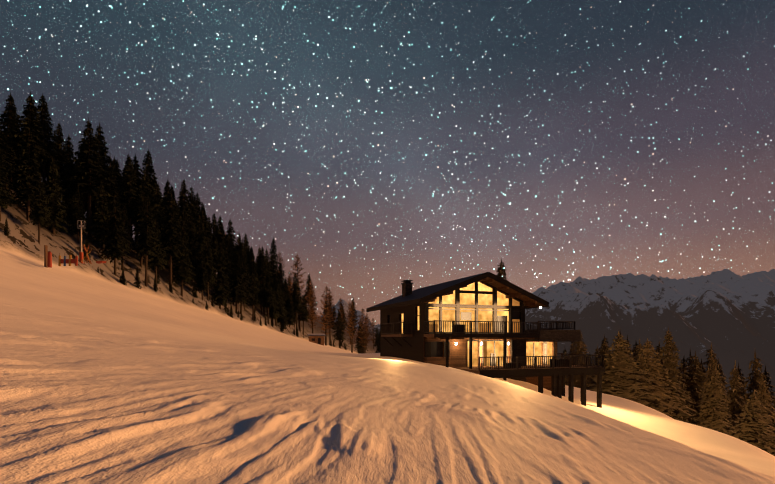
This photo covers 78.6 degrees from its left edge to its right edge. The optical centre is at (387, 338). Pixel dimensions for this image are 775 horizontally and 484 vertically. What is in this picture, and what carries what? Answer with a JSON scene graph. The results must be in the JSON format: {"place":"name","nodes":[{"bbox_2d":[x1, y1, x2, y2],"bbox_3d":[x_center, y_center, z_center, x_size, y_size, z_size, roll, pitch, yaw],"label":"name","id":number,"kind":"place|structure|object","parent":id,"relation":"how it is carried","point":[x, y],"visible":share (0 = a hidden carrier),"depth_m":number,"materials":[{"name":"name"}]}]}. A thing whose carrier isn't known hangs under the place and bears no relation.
{"place":"outdoors","nodes":[
{"label":"outdoors","id":0,"kind":"place"},
{"bbox_2d":[321,299,379,334],"bbox_3d":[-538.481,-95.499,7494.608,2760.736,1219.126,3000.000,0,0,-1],"label":"mountain peak","id":1,"kind":"structure","parent":0,"point":[358,313],"depth_m":8160.15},
{"bbox_2d":[0,189,774,483],"bbox_3d":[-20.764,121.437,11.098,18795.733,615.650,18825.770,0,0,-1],"label":"terrain","id":2,"kind":"structure","parent":0,"point":[107,376],"depth_m":8.94,"materials":[{"name":"white snow"}]},
{"bbox_2d":[0,148,14,221],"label":"spruce tree","id":3,"kind":"object","parent":2,"relation":"on","point":[4,201],"visible":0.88,"depth_m":60.81,"materials":[{"name":"green plant"}]},
{"bbox_2d":[0,120,16,183],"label":"spruce tree","id":4,"kind":"object","parent":2,"relation":"on","point":[3,146],"visible":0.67,"depth_m":64.73,"materials":[{"name":"green plant"}]},
{"bbox_2d":[0,92,21,185],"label":"spruce tree","id":5,"kind":"object","parent":2,"relation":"on","point":[10,120],"visible":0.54,"depth_m":73.11,"materials":[{"name":"green plant"}]},
{"bbox_2d":[12,127,35,208],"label":"spruce tree","id":6,"kind":"object","parent":2,"relation":"on","point":[25,134],"visible":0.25,"depth_m":69.24,"materials":[{"name":"green plant"}]},
{"bbox_2d":[8,127,50,221],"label":"spruce tree","id":7,"kind":"object","parent":2,"relation":"on","point":[25,188],"visible":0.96,"depth_m":66.81,"materials":[{"name":"green plant"}]},
{"bbox_2d":[10,91,49,163],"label":"spruce tree","id":8,"kind":"object","parent":2,"relation":"on","point":[30,121],"visible":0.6,"depth_m":72.81,"materials":[{"name":"green plant"}]},
{"bbox_2d":[27,173,52,242],"bbox_3d":[-47.725,-17.879,64.731,2.951,9.735,3.425,2,0,-3],"label":"spruce tree","id":9,"kind":"object","parent":2,"relation":"on","point":[39,219],"visible":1,"depth_m":64.81,"materials":[{"name":"green plant"}]},
{"bbox_2d":[33,94,62,202],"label":"spruce tree","id":10,"kind":"object","parent":2,"relation":"on","point":[51,149],"visible":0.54,"depth_m":76.99,"materials":[{"name":"green plant"}]},
{"bbox_2d":[42,159,68,234],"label":"spruce tree","id":11,"kind":"object","parent":2,"relation":"on","point":[55,197],"visible":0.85,"depth_m":70.16,"materials":[{"name":"green plant"}]},
{"bbox_2d":[44,158,67,211],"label":"spruce tree","id":12,"kind":"object","parent":2,"relation":"on","point":[60,184],"visible":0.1,"depth_m":74.43,"materials":[{"name":"green plant"}]},
{"bbox_2d":[45,123,72,182],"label":"spruce tree","id":13,"kind":"object","parent":2,"relation":"on","point":[59,143],"visible":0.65,"depth_m":80.65,"materials":[{"name":"green plant"}]},
{"bbox_2d":[59,136,76,192],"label":"spruce tree","id":14,"kind":"object","parent":2,"relation":"on","point":[69,150],"visible":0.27,"depth_m":90.79,"materials":[{"name":"green plant"}]},
{"bbox_2d":[44,245,109,267],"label":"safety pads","id":15,"kind":"object","parent":2,"relation":"on","point":[48,259],"visible":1,"depth_m":54.22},
{"bbox_2d":[66,188,89,242],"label":"spruce tree","id":16,"kind":"object","parent":2,"relation":"on","point":[75,223],"visible":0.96,"depth_m":73.79,"materials":[{"name":"green plant"}]},
{"bbox_2d":[78,220,84,262],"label":"lift pole","id":17,"kind":"object","parent":2,"relation":"on","point":[81,253],"visible":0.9,"depth_m":69.86,"materials":[{"name":"silver metal"}]},
{"bbox_2d":[83,237,90,261],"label":"young tree","id":18,"kind":"object","parent":2,"relation":"on","point":[86,244],"visible":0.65,"depth_m":71.69,"materials":[{"name":"green plant"}]},
{"bbox_2d":[65,118,111,239],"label":"spruce tree","id":19,"kind":"object","parent":2,"relation":"on","point":[89,182],"visible":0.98,"depth_m":79.14,"materials":[{"name":"green plant"}]},
{"bbox_2d":[85,151,104,222],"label":"spruce tree","id":20,"kind":"object","parent":2,"relation":"on","point":[93,203],"visible":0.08,"depth_m":89.08,"materials":[{"name":"green plant"}]},
{"bbox_2d":[92,123,113,175],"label":"spruce tree","id":21,"kind":"object","parent":2,"relation":"on","point":[103,151],"visible":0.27,"depth_m":95.86,"materials":[{"name":"green plant"}]},
{"bbox_2d":[98,157,120,227],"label":"spruce tree","id":22,"kind":"object","parent":2,"relation":"on","point":[110,163],"visible":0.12,"depth_m":88.59,"materials":[{"name":"green plant"}]},
{"bbox_2d":[97,190,130,274],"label":"spruce tree","id":23,"kind":"object","parent":2,"relation":"on","point":[115,248],"visible":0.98,"depth_m":76.52,"materials":[{"name":"green plant"}]},
{"bbox_2d":[113,156,120,193],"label":"spruce tree","id":24,"kind":"object","parent":2,"relation":"on","point":[116,168],"visible":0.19,"depth_m":97.05,"materials":[{"name":"green plant"}]},
{"bbox_2d":[113,204,133,270],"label":"spruce tree","id":25,"kind":"object","parent":2,"relation":"on","point":[125,218],"visible":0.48,"depth_m":80.38,"materials":[{"name":"green plant"}]},
{"bbox_2d":[118,165,135,235],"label":"spruce tree","id":26,"kind":"object","parent":2,"relation":"on","point":[123,170],"visible":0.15,"depth_m":92.26,"materials":[{"name":"green plant"}]},
{"bbox_2d":[118,158,140,252],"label":"spruce tree","id":27,"kind":"object","parent":2,"relation":"on","point":[128,192],"visible":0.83,"depth_m":89.02,"materials":[{"name":"green plant"}]},
{"bbox_2d":[132,155,141,236],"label":"spruce tree","id":28,"kind":"object","parent":2,"relation":"on","point":[136,166],"visible":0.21,"depth_m":106.19,"materials":[{"name":"green plant"}]},
{"bbox_2d":[133,269,140,288],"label":"young tree","id":29,"kind":"object","parent":2,"relation":"on","point":[137,282],"visible":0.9,"depth_m":78.93,"materials":[{"name":"green plant"}]},
{"bbox_2d":[127,194,152,266],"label":"spruce tree","id":30,"kind":"object","parent":2,"relation":"on","point":[138,213],"visible":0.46,"depth_m":87.20,"materials":[{"name":"green plant"}]},
{"bbox_2d":[131,176,149,257],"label":"spruce tree","id":31,"kind":"object","parent":2,"relation":"on","point":[142,189],"visible":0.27,"depth_m":92.96,"materials":[{"name":"green plant"}]},
{"bbox_2d":[131,168,153,227],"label":"spruce tree","id":32,"kind":"object","parent":2,"relation":"on","point":[145,178],"visible":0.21,"depth_m":96.81,"materials":[{"name":"green plant"}]},
{"bbox_2d":[131,196,159,286],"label":"spruce tree","id":33,"kind":"object","parent":2,"relation":"on","point":[147,239],"visible":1,"depth_m":82.90,"materials":[{"name":"green plant"}]},
{"bbox_2d":[135,149,157,206],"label":"spruce tree","id":34,"kind":"object","parent":2,"relation":"on","point":[147,164],"visible":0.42,"depth_m":100.69,"materials":[{"name":"green plant"}]},
{"bbox_2d":[144,219,167,285],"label":"spruce tree","id":35,"kind":"object","parent":2,"relation":"on","point":[155,260],"visible":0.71,"depth_m":86.11,"materials":[{"name":"green plant"}]},
{"bbox_2d":[149,182,168,274],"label":"spruce tree","id":36,"kind":"object","parent":2,"relation":"on","point":[155,204],"visible":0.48,"depth_m":91.67,"materials":[{"name":"green plant"}]},
{"bbox_2d":[162,181,178,226],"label":"spruce tree","id":37,"kind":"object","parent":2,"relation":"on","point":[167,192],"visible":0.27,"depth_m":104.30,"materials":[{"name":"green plant"}]},
{"bbox_2d":[157,193,187,287],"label":"spruce tree","id":38,"kind":"object","parent":2,"relation":"on","point":[172,243],"visible":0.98,"depth_m":90.77,"materials":[{"name":"green plant"}]},
{"bbox_2d":[165,197,190,263],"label":"spruce tree","id":39,"kind":"object","parent":2,"relation":"on","point":[177,219],"visible":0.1,"depth_m":101.06,"materials":[{"name":"green plant"}]},
{"bbox_2d":[172,223,195,296],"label":"spruce tree","id":40,"kind":"object","parent":2,"relation":"on","point":[182,272],"visible":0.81,"depth_m":93.68,"materials":[{"name":"green plant"}]},
{"bbox_2d":[177,180,194,238],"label":"spruce tree","id":41,"kind":"object","parent":2,"relation":"on","point":[182,199],"visible":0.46,"depth_m":107.77,"materials":[{"name":"green plant"}]},
{"bbox_2d":[186,187,203,247],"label":"spruce tree","id":42,"kind":"object","parent":2,"relation":"on","point":[192,201],"visible":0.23,"depth_m":111.12,"materials":[{"name":"green plant"}]},
{"bbox_2d":[193,193,208,230],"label":"spruce tree","id":43,"kind":"object","parent":2,"relation":"on","point":[197,200],"visible":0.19,"depth_m":121.79,"materials":[{"name":"green plant"}]},
{"bbox_2d":[193,252,210,299],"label":"spruce tree","id":44,"kind":"object","parent":2,"relation":"on","point":[201,279],"visible":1,"depth_m":100.51,"materials":[{"name":"green plant"}]},
{"bbox_2d":[194,214,212,265],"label":"spruce tree","id":45,"kind":"object","parent":2,"relation":"on","point":[201,239],"visible":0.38,"depth_m":108.95,"materials":[{"name":"green plant"}]},
{"bbox_2d":[197,206,216,264],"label":"spruce tree","id":46,"kind":"object","parent":2,"relation":"on","point":[204,219],"visible":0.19,"depth_m":114.96,"materials":[{"name":"green plant"}]},
{"bbox_2d":[197,237,217,300],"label":"spruce tree","id":47,"kind":"object","parent":2,"relation":"on","point":[209,266],"visible":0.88,"depth_m":103.81,"materials":[{"name":"green plant"}]},
{"bbox_2d":[210,245,231,308],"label":"spruce tree","id":48,"kind":"object","parent":2,"relation":"on","point":[220,292],"visible":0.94,"depth_m":107.08,"materials":[{"name":"green plant"}]},
{"bbox_2d":[213,217,232,264],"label":"spruce tree","id":49,"kind":"object","parent":2,"relation":"on","point":[220,238],"visible":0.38,"depth_m":123.86,"materials":[{"name":"green plant"}]},
{"bbox_2d":[224,220,238,264],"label":"spruce tree","id":50,"kind":"object","parent":2,"relation":"on","point":[229,235],"visible":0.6,"depth_m":127.58,"materials":[{"name":"green plant"}]},
{"bbox_2d":[226,254,246,312],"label":"spruce tree","id":51,"kind":"object","parent":2,"relation":"on","point":[237,288],"visible":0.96,"depth_m":114.30,"materials":[{"name":"green plant"}]},
{"bbox_2d":[235,233,248,274],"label":"spruce tree","id":52,"kind":"object","parent":2,"relation":"on","point":[238,242],"visible":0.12,"depth_m":131.24,"materials":[{"name":"green plant"}]},
{"bbox_2d":[231,250,254,313],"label":"spruce tree","id":53,"kind":"object","parent":2,"relation":"on","point":[245,272],"visible":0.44,"depth_m":117.92,"materials":[{"name":"green plant"}]},
{"bbox_2d":[239,238,249,285],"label":"spruce tree","id":54,"kind":"object","parent":2,"relation":"on","point":[241,247],"visible":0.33,"depth_m":127.66,"materials":[{"name":"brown plant"}]},
{"bbox_2d":[246,248,254,298],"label":"spruce tree","id":55,"kind":"object","parent":2,"relation":"on","point":[248,256],"visible":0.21,"depth_m":134.43,"materials":[{"name":"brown plant"}]},
{"bbox_2d":[246,253,260,309],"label":"spruce tree","id":56,"kind":"object","parent":2,"relation":"on","point":[252,269],"visible":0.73,"depth_m":126.12,"materials":[{"name":"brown plant"}]},
{"bbox_2d":[248,275,260,320],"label":"spruce tree","id":57,"kind":"object","parent":2,"relation":"on","point":[253,302],"visible":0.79,"depth_m":121.73,"materials":[{"name":"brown plant"}]},
{"bbox_2d":[256,247,272,314],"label":"spruce tree","id":58,"kind":"object","parent":2,"relation":"on","point":[262,252],"visible":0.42,"depth_m":135.75,"materials":[{"name":"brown plant"}]},
{"bbox_2d":[260,274,276,323],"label":"spruce tree","id":59,"kind":"object","parent":2,"relation":"on","point":[267,299],"visible":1,"depth_m":130.18,"materials":[{"name":"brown plant"}]},
{"bbox_2d":[264,248,273,288],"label":"spruce tree","id":60,"kind":"object","parent":2,"relation":"on","point":[268,263],"visible":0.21,"depth_m":144.13,"materials":[{"name":"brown plant"}]},
{"bbox_2d":[266,288,278,318],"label":"spruce tree","id":61,"kind":"object","parent":2,"relation":"on","point":[272,313],"visible":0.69,"depth_m":133.39,"materials":[{"name":"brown plant"}]},
{"bbox_2d":[269,255,275,285],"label":"spruce tree","id":62,"kind":"object","parent":2,"relation":"on","point":[273,265],"visible":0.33,"depth_m":147.16,"materials":[{"name":"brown plant"}]},
{"bbox_2d":[269,236,282,281],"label":"spruce tree","id":63,"kind":"object","parent":2,"relation":"on","point":[273,248],"visible":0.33,"depth_m":150.40,"materials":[{"name":"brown plant"}]},
{"bbox_2d":[269,269,287,326],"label":"spruce tree","id":64,"kind":"object","parent":2,"relation":"on","point":[278,303],"visible":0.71,"depth_m":136.65,"materials":[{"name":"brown plant"}]},
{"bbox_2d":[274,282,288,322],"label":"spruce tree","id":65,"kind":"object","parent":2,"relation":"on","point":[278,319],"visible":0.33,"depth_m":142.54,"materials":[{"name":"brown plant"}]},
{"bbox_2d":[275,263,289,302],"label":"spruce tree","id":66,"kind":"object","parent":2,"relation":"on","point":[280,276],"visible":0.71,"depth_m":146.52,"materials":[{"name":"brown plant"}]},
{"bbox_2d":[278,304,288,329],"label":"spruce tree","id":67,"kind":"object","parent":2,"relation":"on","point":[282,321],"visible":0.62,"depth_m":139.25,"materials":[{"name":"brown plant"}]},
{"bbox_2d":[285,294,295,326],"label":"spruce tree","id":68,"kind":"object","parent":2,"relation":"on","point":[290,310],"visible":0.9,"depth_m":147.79,"materials":[{"name":"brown plant"}]},
{"bbox_2d":[290,274,305,328],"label":"spruce tree","id":69,"kind":"object","parent":2,"relation":"on","point":[296,299],"visible":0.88,"depth_m":150.87,"materials":[{"name":"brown plant"}]},
{"bbox_2d":[288,255,310,331],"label":"larch tree","id":70,"kind":"object","parent":2,"relation":"on","point":[296,265],"visible":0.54,"depth_m":157.29,"materials":[{"name":"brown plant"}]},
{"bbox_2d":[298,296,309,334],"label":"spruce tree","id":71,"kind":"object","parent":2,"relation":"on","point":[302,316],"visible":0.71,"depth_m":156.85,"materials":[{"name":"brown plant"}]},
{"bbox_2d":[301,274,315,318],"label":"spruce tree","id":72,"kind":"object","parent":2,"relation":"on","point":[308,281],"visible":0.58,"depth_m":202.24,"materials":[{"name":"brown plant"}]},
{"bbox_2d":[305,280,316,322],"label":"larch tree","id":73,"kind":"object","parent":2,"relation":"on","point":[311,286],"visible":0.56,"depth_m":189.15,"materials":[{"name":"brown plant"}]},
{"bbox_2d":[307,291,319,332],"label":"larch tree","id":74,"kind":"object","parent":2,"relation":"on","point":[312,311],"visible":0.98,"depth_m":168.06,"materials":[{"name":"brown plant"}]},
{"bbox_2d":[307,334,325,345],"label":"hut","id":75,"kind":"object","parent":2,"relation":"on","point":[317,338],"visible":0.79,"depth_m":148.00,"materials":[{"name":"brown wood"}]},
{"bbox_2d":[316,285,335,345],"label":"larch tree","id":76,"kind":"object","parent":2,"relation":"on","point":[326,299],"visible":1,"depth_m":164.29,"materials":[{"name":"brown plant"}]},
{"bbox_2d":[322,288,335,341],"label":"larch tree","id":77,"kind":"object","parent":2,"relation":"on","point":[329,303],"visible":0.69,"depth_m":184.00,"materials":[{"name":"brown plant"}]},
{"bbox_2d":[332,311,345,343],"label":"spruce tree","id":78,"kind":"object","parent":2,"relation":"on","point":[338,335],"visible":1,"depth_m":190.81,"materials":[{"name":"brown plant"}]},
{"bbox_2d":[335,297,345,342],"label":"larch tree","id":79,"kind":"object","parent":2,"relation":"on","point":[339,306],"visible":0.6,"depth_m":199.81,"materials":[{"name":"brown plant"}]},
{"bbox_2d":[343,302,358,352],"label":"larch tree","id":80,"kind":"object","parent":2,"relation":"on","point":[351,335],"visible":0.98,"depth_m":171.55,"materials":[{"name":"brown plant"}]},
{"bbox_2d":[355,318,366,353],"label":"spruce tree","id":81,"kind":"object","parent":2,"relation":"on","point":[359,346],"visible":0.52,"depth_m":187.16,"materials":[{"name":"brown plant"}]},
{"bbox_2d":[357,307,369,352],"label":"larch tree","id":82,"kind":"object","parent":2,"relation":"on","point":[362,327],"visible":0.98,"depth_m":184.68,"materials":[{"name":"brown plant"}]},
{"bbox_2d":[368,318,376,348],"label":"larch tree","id":83,"kind":"object","parent":2,"relation":"on","point":[373,334],"visible":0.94,"depth_m":277.76,"materials":[{"name":"brown plant"}]},
{"bbox_2d":[366,272,604,407],"bbox_3d":[8.731,1.046,48.234,17.314,14.618,17.204,0,0,-21],"label":"chalet","id":84,"kind":"object","parent":2,"relation":"on","point":[475,324],"visible":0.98,"depth_m":43.56,"materials":[{"name":"brown wood"}]},
{"bbox_2d":[496,257,508,281],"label":"valley tree","id":85,"kind":"object","parent":2,"relation":"on","point":[501,270],"visible":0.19,"depth_m":71.58,"materials":[{"name":"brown plant"}]},
{"bbox_2d":[565,332,591,387],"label":"valley tree","id":86,"kind":"object","parent":2,"relation":"on","point":[578,349],"visible":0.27,"depth_m":100.24,"materials":[{"name":"green plant"}]},
{"bbox_2d":[586,346,601,388],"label":"valley tree","id":87,"kind":"object","parent":2,"relation":"on","point":[596,352],"visible":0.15,"depth_m":90.29,"materials":[{"name":"green plant"}]},
{"bbox_2d":[587,339,615,391],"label":"valley tree","id":88,"kind":"object","parent":2,"relation":"on","point":[604,347],"visible":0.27,"depth_m":82.47,"materials":[{"name":"green plant"}]},
{"bbox_2d":[586,331,660,404],"bbox_3d":[31.857,3.992,66.132,9.996,10.229,10.420,0,-1,-33],"label":"valley tree","id":89,"kind":"object","parent":2,"relation":"on","point":[619,386],"visible":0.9,"depth_m":64.90,"materials":[{"name":"green plant"}]},
{"bbox_2d":[627,354,673,414],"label":"valley tree","id":90,"kind":"object","parent":2,"relation":"on","point":[641,359],"visible":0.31,"depth_m":69.29,"materials":[{"name":"green plant"}]},
{"bbox_2d":[625,338,691,419],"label":"valley tree","id":91,"kind":"object","parent":2,"relation":"on","point":[647,355],"visible":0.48,"depth_m":70.58,"materials":[{"name":"green plant"}]},
{"bbox_2d":[652,342,688,421],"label":"valley tree","id":92,"kind":"object","parent":2,"relation":"on","point":[658,348],"visible":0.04,"depth_m":80.47,"materials":[{"name":"green plant"}]},
{"bbox_2d":[655,327,701,421],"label":"valley tree","id":93,"kind":"object","parent":2,"relation":"on","point":[671,362],"visible":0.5,"depth_m":72.38,"materials":[{"name":"green plant"}]},
{"bbox_2d":[675,357,696,422],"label":"valley tree","id":94,"kind":"object","parent":2,"relation":"on","point":[683,370],"visible":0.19,"depth_m":85.22,"materials":[{"name":"green plant"}]},
{"bbox_2d":[679,351,707,424],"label":"valley tree","id":95,"kind":"object","parent":2,"relation":"on","point":[696,379],"visible":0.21,"depth_m":84.41,"materials":[{"name":"green plant"}]},
{"bbox_2d":[692,352,729,428],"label":"valley tree","id":96,"kind":"object","parent":2,"relation":"on","point":[709,372],"visible":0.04,"depth_m":75.82,"materials":[{"name":"green plant"}]},
{"bbox_2d":[698,358,729,420],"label":"valley tree","id":97,"kind":"object","parent":2,"relation":"on","point":[723,378],"visible":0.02,"depth_m":79.01,"materials":[{"name":"green plant"}]},
{"bbox_2d":[703,343,727,393],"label":"valley tree","id":98,"kind":"object","parent":2,"relation":"on","point":[710,350],"visible":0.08,"depth_m":97.15,"materials":[{"name":"green plant"}]},
{"bbox_2d":[693,366,740,435],"bbox_3d":[42.608,9.683,61.006,6.719,12.708,7.004,1,0,37],"label":"valley tree","id":99,"kind":"object","parent":2,"relation":"on","point":[714,412],"visible":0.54,"depth_m":60.83,"materials":[{"name":"green plant"}]},
{"bbox_2d":[721,360,748,435],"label":"valley tree","id":100,"kind":"object","parent":2,"relation":"on","point":[734,382],"visible":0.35,"depth_m":70.46,"materials":[{"name":"green plant"}]},
{"bbox_2d":[727,363,747,423],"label":"valley tree","id":101,"kind":"object","parent":2,"relation":"on","point":[741,379],"visible":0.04,"depth_m":96.94,"materials":[{"name":"green plant"}]},
{"bbox_2d":[730,389,774,455],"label":"valley tree","id":102,"kind":"object","parent":2,"relation":"on","point":[751,435],"visible":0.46,"depth_m":52.88,"materials":[{"name":"green plant"}]},
{"bbox_2d":[737,352,774,429],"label":"valley tree","id":103,"kind":"object","parent":2,"relation":"on","point":[754,380],"visible":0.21,"depth_m":77.74,"materials":[{"name":"green plant"}]},
{"bbox_2d":[743,378,774,454],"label":"valley tree","id":104,"kind":"object","parent":2,"relation":"on","point":[764,397],"visible":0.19,"depth_m":63.98,"materials":[{"name":"green plant"}]},
{"bbox_2d":[758,365,774,429],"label":"valley tree","id":105,"kind":"object","parent":2,"relation":"on","point":[766,378],"visible":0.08,"depth_m":82.49,"materials":[{"name":"green plant"}]},
{"bbox_2d":[0,0,774,324],"label":"sky","id":106,"kind":"structure","parent":0,"point":[379,145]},
{"bbox_2d":[525,269,774,410],"bbox_3d":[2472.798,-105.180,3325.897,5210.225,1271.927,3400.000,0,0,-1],"label":"mountain range","id":107,"kind":"structure","parent":0,"point":[728,314],"depth_m":3493.74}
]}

